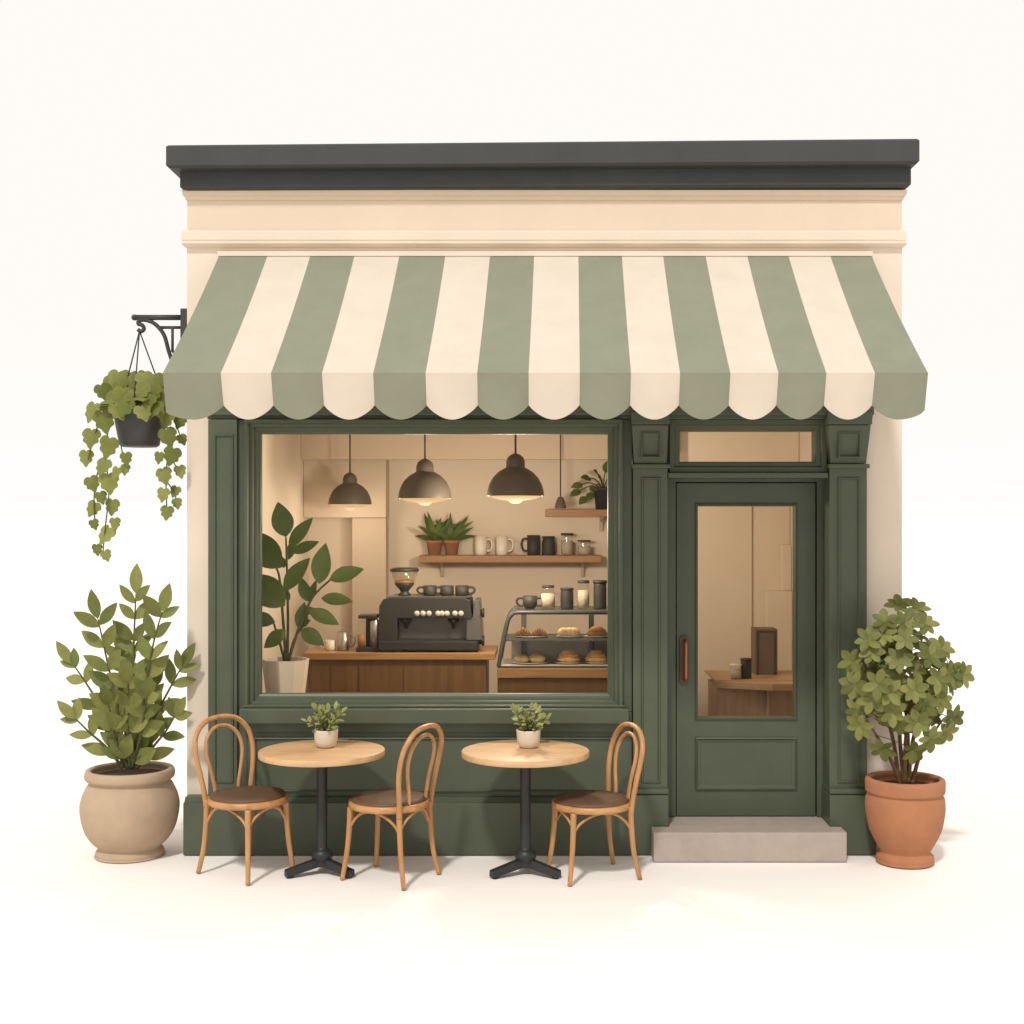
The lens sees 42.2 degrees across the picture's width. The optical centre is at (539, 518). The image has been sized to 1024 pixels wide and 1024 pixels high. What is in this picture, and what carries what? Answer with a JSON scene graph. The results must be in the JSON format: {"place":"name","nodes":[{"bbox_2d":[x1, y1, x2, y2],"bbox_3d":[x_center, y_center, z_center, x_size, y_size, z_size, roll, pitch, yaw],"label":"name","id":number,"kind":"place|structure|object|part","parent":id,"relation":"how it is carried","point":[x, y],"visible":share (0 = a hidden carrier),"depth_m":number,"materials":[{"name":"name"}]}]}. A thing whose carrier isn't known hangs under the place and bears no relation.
{"place":"outdoors","nodes":[
{"label":"outdoors","id":0,"kind":"place"},
{"bbox_2d":[0,524,1023,1023],"bbox_3d":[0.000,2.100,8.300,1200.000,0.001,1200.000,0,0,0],"label":"ground","id":1,"kind":"structure","parent":0,"point":[168,936],"depth_m":7.16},
{"bbox_2d":[56,563,200,862],"bbox_3d":[-2.580,1.185,8.248,0.906,1.825,0.684,0,0,0],"label":"potted shrub","id":2,"kind":"object","parent":1,"relation":"on","point":[129,805],"visible":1,"depth_m":8.17,"materials":[{"name":"green plant"}]},
{"bbox_2d":[192,714,294,884],"bbox_3d":[-1.745,1.638,7.877,0.514,0.918,0.474,0,0,38],"label":"cafe chair","id":3,"kind":"object","parent":1,"relation":"on","point":[249,798],"visible":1,"depth_m":7.84,"materials":[{"name":"brown wood"}]},
{"bbox_2d":[258,739,384,877],"bbox_3d":[-1.292,1.732,7.870,0.742,0.731,0.742,0,0,0],"label":"cafe table","id":4,"kind":"object","parent":1,"relation":"on","point":[307,753],"visible":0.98,"depth_m":7.81,"materials":[{"name":"brown wood"}]},
{"bbox_2d":[301,701,347,747],"bbox_3d":[-1.272,1.230,7.945,0.237,0.271,0.246,0,0,15],"label":"table plant","id":5,"kind":"object","parent":4,"relation":"on","point":[325,736],"visible":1,"depth_m":7.91,"materials":[{"name":"green plant"}]},
{"bbox_2d":[340,723,443,889],"bbox_3d":[-0.865,1.638,7.761,0.513,0.918,0.474,0,0,27],"label":"cafe chair","id":6,"kind":"object","parent":1,"relation":"on","point":[398,801],"visible":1,"depth_m":7.67,"materials":[{"name":"brown wood"}]},
{"bbox_2d":[461,740,588,878],"bbox_3d":[-0.086,1.732,7.860,0.757,0.731,0.757,0,0,0],"label":"cafe table","id":7,"kind":"object","parent":1,"relation":"on","point":[514,754],"visible":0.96,"depth_m":7.80,"materials":[{"name":"beige wood"}]},
{"bbox_2d":[510,702,551,748],"bbox_3d":[-0.055,1.229,7.940,0.256,0.272,0.249,0,0,0],"label":"table plant","id":8,"kind":"object","parent":7,"relation":"on","point":[528,738],"visible":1,"depth_m":7.90,"materials":[{"name":"green plant"}]},
{"bbox_2d":[166,139,918,854],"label":"cafe building","id":9,"kind":"structure","parent":1,"relation":"on","point":[716,539],"depth_m":8.37,"materials":[{"name":"beige"}]},
{"bbox_2d":[131,308,186,359],"bbox_3d":[-2.415,-1.134,8.435,0.362,0.400,0.060,0,0,0],"label":"wall bracket","id":10,"kind":"object","parent":9,"relation":"attached to","point":[182,317],"depth_m":8.42,"materials":[{"name":"metal"}]},
{"bbox_2d":[79,333,186,561],"bbox_3d":[-2.576,-0.463,8.402,0.682,1.465,0.502,0,0,-11],"label":"hanging basket","id":11,"kind":"object","parent":10,"relation":"hanging from","point":[133,405],"visible":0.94,"depth_m":8.31,"materials":[{"name":"plant"}]},
{"bbox_2d":[262,502,363,692],"bbox_3d":[-1.538,0.540,8.762,0.773,1.308,0.317,0,0,0],"label":"rubber plant","id":12,"kind":"object","parent":9,"relation":"on","point":[286,672],"visible":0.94,"depth_m":8.69,"materials":[{"name":"green plant"}]},
{"bbox_2d":[328,435,371,509],"bbox_3d":[-1.581,-0.486,11.050,0.357,0.825,0.357,0,0,0],"label":"pendant lamp","id":13,"kind":"object","parent":9,"relation":"hanging from","point":[349,493],"visible":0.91,"depth_m":10.94,"materials":[{"name":"black metal"}]},
{"bbox_2d":[303,645,497,692],"bbox_3d":[-1.050,1.500,10.210,1.434,1.001,0.620,0,0,0],"label":"bar counter","id":14,"kind":"object","parent":9,"relation":"on","point":[351,670],"visible":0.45,"depth_m":9.93,"materials":[{"name":"brown wood"}]},
{"bbox_2d":[321,639,335,650],"bbox_3d":[-1.608,0.959,10.093,0.111,0.080,0.079,0,0,-27],"label":"cup","id":15,"kind":"object","parent":14,"relation":"on","point":[330,644],"visible":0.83,"depth_m":10.07,"materials":[{"name":"white ceramic"}]},
{"bbox_2d":[337,631,355,650],"bbox_3d":[-1.481,0.929,10.091,0.135,0.141,0.096,0,0,27],"label":"steel jug","id":16,"kind":"object","parent":14,"relation":"on","point":[343,641],"visible":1,"depth_m":10.06,"materials":[{"name":"silver metal"}]},
{"bbox_2d":[356,614,379,651],"bbox_3d":[-1.296,0.860,10.060,0.170,0.275,0.180,0,0,0],"label":"batch brewer","id":17,"kind":"object","parent":14,"relation":"on","point":[372,631],"visible":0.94,"depth_m":9.99,"materials":[{"name":"silver metal"}]},
{"bbox_2d":[378,594,484,651],"bbox_3d":[-0.815,0.792,10.175,0.789,0.413,0.490,0,0,0],"label":"espresso machine","id":18,"kind":"object","parent":14,"relation":"on","point":[423,622],"visible":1,"depth_m":9.98,"materials":[{"name":"black metal"}]},
{"bbox_2d":[390,567,418,595],"bbox_3d":[-1.041,0.478,10.200,0.224,0.215,0.224,0,0,0],"label":"bean grinder","id":19,"kind":"object","parent":18,"relation":"on","point":[404,586],"visible":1,"depth_m":10.15,"materials":[{"name":"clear glass"}]},
{"bbox_2d":[416,585,436,595],"bbox_3d":[-0.860,0.547,10.150,0.146,0.077,0.104,0,0,-27],"label":"coffee cup","id":20,"kind":"object","parent":18,"relation":"on","point":[429,590],"visible":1,"depth_m":10.12,"materials":[{"name":"grey ceramic"}]},
{"bbox_2d":[436,585,453,595],"bbox_3d":[-0.730,0.547,10.150,0.146,0.077,0.104,0,0,-27],"label":"coffee cup","id":21,"kind":"object","parent":18,"relation":"on","point":[446,590],"visible":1,"depth_m":10.12,"materials":[{"name":"grey ceramic"}]},
{"bbox_2d":[455,585,475,595],"bbox_3d":[-0.578,0.547,10.170,0.146,0.077,0.104,0,0,-27],"label":"coffee cup","id":22,"kind":"object","parent":18,"relation":"on","point":[461,590],"visible":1,"depth_m":10.12,"materials":[{"name":"grey ceramic"}]},
{"bbox_2d":[398,435,451,505],"bbox_3d":[-0.840,-0.498,9.700,0.390,0.800,0.390,0,0,0],"label":"pendant lamp","id":23,"kind":"object","parent":9,"relation":"hanging from","point":[424,484],"visible":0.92,"depth_m":9.58,"materials":[{"name":"black"}]},
{"bbox_2d":[239,419,628,731],"bbox_3d":[-0.659,0.355,8.358,2.424,1.960,0.205,0,0,0],"label":"window","id":24,"kind":"structure","parent":9,"relation":"in","point":[263,712],"depth_m":8.33,"materials":[{"name":"green paint"}]},
{"bbox_2d":[419,555,600,575],"bbox_3d":[-0.256,0.409,11.559,1.569,0.190,0.277,0,0,0],"label":"wall shelf","id":25,"kind":"object","parent":9,"relation":"attached to","point":[441,560],"depth_m":11.42,"materials":[{"name":"brown wood"}]},
{"bbox_2d":[416,511,463,554],"bbox_3d":[-0.924,0.121,11.624,0.432,0.386,0.398,0,0,-21],"label":"shelf fern","id":26,"kind":"object","parent":25,"relation":"on","point":[434,541],"visible":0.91,"depth_m":11.51,"materials":[{"name":"green plant"}]},
{"bbox_2d":[431,513,475,554],"bbox_3d":[-0.751,0.126,11.602,0.402,0.375,0.403,0,0,0],"label":"shelf fern","id":27,"kind":"object","parent":25,"relation":"on","point":[451,546],"visible":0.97,"depth_m":11.50,"materials":[{"name":"green plant"}]},
{"bbox_2d":[475,536,492,554],"bbox_3d":[-0.494,0.231,11.530,0.146,0.165,0.104,0,0,27],"label":"white mug","id":28,"kind":"object","parent":25,"relation":"on","point":[480,545],"visible":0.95,"depth_m":11.50,"materials":[{"name":"white ceramic"}]},
{"bbox_2d":[496,536,513,554],"bbox_3d":[-0.311,0.231,11.530,0.146,0.165,0.104,0,0,27],"label":"white mug","id":29,"kind":"object","parent":25,"relation":"on","point":[501,545],"visible":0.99,"depth_m":11.50,"materials":[{"name":"white ceramic"}]},
{"bbox_2d":[521,535,539,554],"bbox_3d":[-0.077,0.227,11.530,0.156,0.174,0.111,0,0,-27],"label":"dark mug","id":30,"kind":"object","parent":25,"relation":"on","point":[533,544],"visible":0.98,"depth_m":11.50,"materials":[{"name":"black ceramic"}]},
{"bbox_2d":[542,536,554,554],"bbox_3d":[0.074,0.231,11.540,0.115,0.165,0.115,0,0,0],"label":"dark jar","id":31,"kind":"object","parent":25,"relation":"on","point":[548,545],"visible":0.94,"depth_m":11.49,"materials":[{"name":"black ceramic"}]},
{"bbox_2d":[561,533,572,554],"bbox_3d":[0.235,0.218,11.540,0.111,0.191,0.111,0,0,0],"label":"glass jar","id":32,"kind":"object","parent":25,"relation":"on","point":[566,547],"visible":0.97,"depth_m":11.50,"materials":[{"name":"glass"}]},
{"bbox_2d":[577,540,590,554],"bbox_3d":[0.382,0.249,11.540,0.118,0.130,0.118,0,0,0],"label":"glass jar","id":33,"kind":"object","parent":25,"relation":"on","point":[583,549],"visible":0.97,"depth_m":11.50,"materials":[{"name":"glass"}]},
{"bbox_2d":[487,435,543,503],"bbox_3d":[-0.171,-0.503,9.250,0.398,0.791,0.398,0,0,0],"label":"pendant lamp","id":34,"kind":"object","parent":9,"relation":"hanging from","point":[515,481],"visible":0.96,"depth_m":9.12,"materials":[{"name":"black metal"}]},
{"bbox_2d":[163,251,927,419],"bbox_3d":[0.032,-1.112,7.753,4.132,1.151,1.291,0,0,0],"label":"awning","id":35,"kind":"object","parent":9,"relation":"attached to","point":[554,335],"visible":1,"depth_m":7.49,"materials":[{"name":"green fabric"}]},
{"bbox_2d":[496,606,606,692],"bbox_3d":[0.216,1.330,9.909,1.063,1.340,0.642,0,0,0],"label":"display case","id":36,"kind":"object","parent":9,"relation":"on","point":[550,676],"visible":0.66,"depth_m":9.60,"materials":[{"name":"metal"}]},
{"bbox_2d":[515,595,540,608],"bbox_3d":[-0.074,0.613,9.800,0.192,0.092,0.106,0,0,-27],"label":"cup","id":37,"kind":"object","parent":36,"relation":"on","point":[529,601],"visible":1,"depth_m":9.77,"materials":[{"name":"black ceramic"}]},
{"bbox_2d":[511,660,548,664],"bbox_3d":[-0.073,1.055,9.760,0.279,0.014,0.209,0,0,0],"label":"pastry plate","id":38,"kind":"object","parent":36,"relation":"in","point":[529,662],"visible":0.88,"depth_m":9.70,"materials":[{"name":"grey ceramic"}]},
{"bbox_2d":[514,654,529,662],"bbox_3d":[-0.132,1.026,9.760,0.122,0.066,0.105,0,0,0],"label":"pastry bun","id":39,"kind":"object","parent":38,"relation":"on","point":[521,658],"visible":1,"depth_m":9.72,"materials":[{"name":"beige food"}]},
{"bbox_2d":[529,654,545,662],"bbox_3d":[-0.017,1.025,9.759,0.124,0.068,0.113,0,0,0],"label":"pastry bun","id":40,"kind":"object","parent":38,"relation":"on","point":[537,658],"visible":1,"depth_m":9.72,"materials":[{"name":"beige food"}]},
{"bbox_2d":[516,635,548,637],"bbox_3d":[-0.059,0.863,9.760,0.250,0.014,0.187,0,0,0],"label":"pastry plate","id":41,"kind":"object","parent":36,"relation":"in","point":[532,636],"visible":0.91,"depth_m":9.70,"materials":[{"name":"white ceramic"}]},
{"bbox_2d":[514,627,530,636],"bbox_3d":[-0.125,0.828,9.750,0.139,0.076,0.065,0,0,0],"label":"croissant","id":42,"kind":"object","parent":41,"relation":"on","point":[523,631],"visible":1,"depth_m":9.74,"materials":[{"name":"brown food"}]},
{"bbox_2d":[531,627,547,636],"bbox_3d":[-0.007,0.828,9.750,0.139,0.073,0.067,0,0,0],"label":"croissant","id":43,"kind":"object","parent":41,"relation":"on","point":[536,632],"visible":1,"depth_m":9.74,"materials":[{"name":"brown food"}]},
{"bbox_2d":[541,585,554,607],"bbox_3d":[0.071,0.574,9.793,0.134,0.170,0.106,0,0,31],"label":"glass jar","id":44,"kind":"object","parent":36,"relation":"on","point":[547,600],"visible":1,"depth_m":9.76,"materials":[{"name":"glass"}]},
{"bbox_2d":[560,587,573,608],"bbox_3d":[0.199,0.583,9.800,0.102,0.151,0.102,0,0,0],"label":"dark canister","id":45,"kind":"object","parent":36,"relation":"on","point":[566,598],"visible":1,"depth_m":9.76,"materials":[{"name":"black metal"}]},
{"bbox_2d":[554,661,582,663],"bbox_3d":[0.209,1.055,9.760,0.220,0.014,0.165,0,0,0],"label":"pastry plate","id":46,"kind":"object","parent":36,"relation":"in","point":[558,662],"visible":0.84,"depth_m":9.71,"materials":[{"name":"grey ceramic"}]},
{"bbox_2d":[557,649,579,662],"bbox_3d":[0.208,1.009,9.760,0.176,0.101,0.153,0,0,0],"label":"pastry roll","id":47,"kind":"object","parent":46,"relation":"on","point":[568,656],"visible":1,"depth_m":9.71,"materials":[{"name":"brown food"}]},
{"bbox_2d":[556,635,583,637],"bbox_3d":[0.221,0.863,9.760,0.206,0.014,0.154,0,0,0],"label":"pastry plate","id":48,"kind":"object","parent":36,"relation":"in","point":[579,636],"visible":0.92,"depth_m":9.70,"materials":[{"name":"white ceramic"}]},
{"bbox_2d":[558,627,579,635],"bbox_3d":[0.213,0.832,9.759,0.168,0.072,0.099,0,0,0],"label":"loaf","id":49,"kind":"object","parent":48,"relation":"on","point":[570,631],"visible":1,"depth_m":9.72,"materials":[{"name":"beige food"}]},
{"bbox_2d":[578,580,588,607],"bbox_3d":[0.321,0.556,9.800,0.089,0.207,0.089,0,0,0],"label":"glass jar","id":50,"kind":"object","parent":36,"relation":"on","point":[583,598],"visible":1,"depth_m":9.76,"materials":[{"name":"glass"}]},
{"bbox_2d":[583,661,606,663],"bbox_3d":[0.419,1.055,9.760,0.206,0.014,0.154,0,0,0],"label":"pastry plate","id":51,"kind":"object","parent":36,"relation":"in","point":[605,662],"visible":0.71,"depth_m":9.71,"materials":[{"name":"grey ceramic"}]},
{"bbox_2d":[585,649,606,662],"bbox_3d":[0.412,1.009,9.761,0.169,0.100,0.143,0,0,0],"label":"pastry roll","id":52,"kind":"object","parent":51,"relation":"on","point":[595,656],"visible":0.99,"depth_m":9.71,"materials":[{"name":"brown food"}]},
{"bbox_2d":[584,635,606,637],"bbox_3d":[0.419,0.863,9.760,0.191,0.014,0.143,0,0,0],"label":"pastry plate","id":53,"kind":"object","parent":36,"relation":"in","point":[595,636],"visible":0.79,"depth_m":9.70,"materials":[{"name":"white ceramic"}]},
{"bbox_2d":[586,626,606,635],"bbox_3d":[0.419,0.826,9.762,0.158,0.081,0.139,0,0,0],"label":"pastry roll","id":54,"kind":"object","parent":53,"relation":"on","point":[596,631],"visible":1,"depth_m":9.71,"materials":[{"name":"brown food"}]},
{"bbox_2d":[593,580,606,608],"bbox_3d":[0.443,0.556,9.800,0.106,0.207,0.106,0,0,0],"label":"dark canister","id":55,"kind":"object","parent":36,"relation":"on","point":[599,594],"visible":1,"depth_m":9.76,"materials":[{"name":"black metal"}]},
{"bbox_2d":[555,435,565,508],"bbox_3d":[0.173,-0.492,11.200,0.100,0.807,0.100,0,0,0],"label":"pendant","id":56,"kind":"object","parent":9,"relation":"hanging from","point":[560,503],"visible":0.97,"depth_m":11.18,"materials":[{"name":"black metal"}]},
{"bbox_2d":[545,510,606,530],"bbox_3d":[0.451,0.013,11.559,0.817,0.190,0.277,0,0,0],"label":"wall shelf","id":57,"kind":"object","parent":9,"relation":"attached to","point":[601,514],"depth_m":11.42,"materials":[{"name":"brown wood"}]},
{"bbox_2d":[569,461,606,509],"bbox_3d":[0.489,-0.299,11.497,0.472,0.434,0.260,0,0,0],"label":"shelf plant","id":58,"kind":"object","parent":57,"relation":"on","point":[599,495],"visible":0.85,"depth_m":11.47,"materials":[{"name":"green plant"}]},
{"bbox_2d":[676,483,814,815],"bbox_3d":[1.325,0.839,8.526,0.894,2.141,0.118,0,0,0],"label":"door","id":59,"kind":"structure","parent":9,"relation":"in","point":[726,765],"depth_m":8.54,"materials":[{"name":"green paint"}]},
{"bbox_2d":[669,420,826,471],"bbox_3d":[1.314,-0.462,8.450,0.990,0.329,0.140,0,0,0],"label":"transom window","id":60,"kind":"structure","parent":9,"relation":"in","point":[818,462],"depth_m":8.39,"materials":[{"name":"green paint"}]},
{"bbox_2d":[704,670,792,715],"bbox_3d":[1.719,1.601,10.170,0.871,0.798,0.860,0,0,0],"label":"side counter","id":61,"kind":"object","parent":9,"relation":"on","point":[761,695],"visible":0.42,"depth_m":9.94,"materials":[{"name":"brown wood"}]},
{"bbox_2d":[730,663,741,678],"bbox_3d":[1.473,1.146,9.980,0.089,0.113,0.089,0,0,0],"label":"glass jar","id":62,"kind":"object","parent":61,"relation":"on","point":[735,673],"visible":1,"depth_m":9.95,"materials":[{"name":"glass"}]},
{"bbox_2d":[740,658,751,678],"bbox_3d":[1.554,1.127,10.020,0.089,0.151,0.089,0,0,0],"label":"dark canister","id":63,"kind":"object","parent":61,"relation":"on","point":[746,669],"visible":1,"depth_m":9.98,"materials":[{"name":"black metal"}]},
{"bbox_2d":[547,722,644,885],"bbox_3d":[0.323,1.655,7.827,0.514,0.885,0.474,0,0,-21],"label":"cafe chair","id":64,"kind":"object","parent":1,"relation":"on","point":[608,803],"visible":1,"depth_m":7.72,"materials":[{"name":"brown wood"}]},
{"bbox_2d":[651,815,846,861],"bbox_3d":[1.284,2.005,8.355,1.182,0.182,0.490,0,0,0],"label":"door step","id":65,"kind":"object","parent":1,"relation":"on","point":[815,838],"depth_m":8.11,"materials":[{"name":"concrete"}]},
{"bbox_2d":[837,594,974,868],"bbox_3d":[2.192,1.278,8.075,0.770,1.640,0.616,0,0,-28],"label":"potted bush","id":66,"kind":"object","parent":1,"relation":"on","point":[905,807],"visible":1,"depth_m":7.93,"materials":[{"name":"green plant"}]},
{"bbox_2d":[0,0,1023,523],"label":"sky","id":67,"kind":"structure","parent":0,"point":[94,94],"materials":[{"name":"white"}]},
{"bbox_2d":[751,627,776,674],"bbox_3d":[1.746,1.034,10.347,0.174,0.370,0.206,0,0,0],"label":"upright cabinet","id":68,"kind":"object","parent":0,"point":[764,650],"visible":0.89,"depth_m":10.25,"materials":[{"name":"brown wood"}]},
{"bbox_3d":[1.746,1.042,10.248,0.143,0.355,0.008,0,0,0],"label":"door","id":69,"kind":"part","parent":68,"relation":"part of","materials":[{"name":"brown wood"}]}
]}

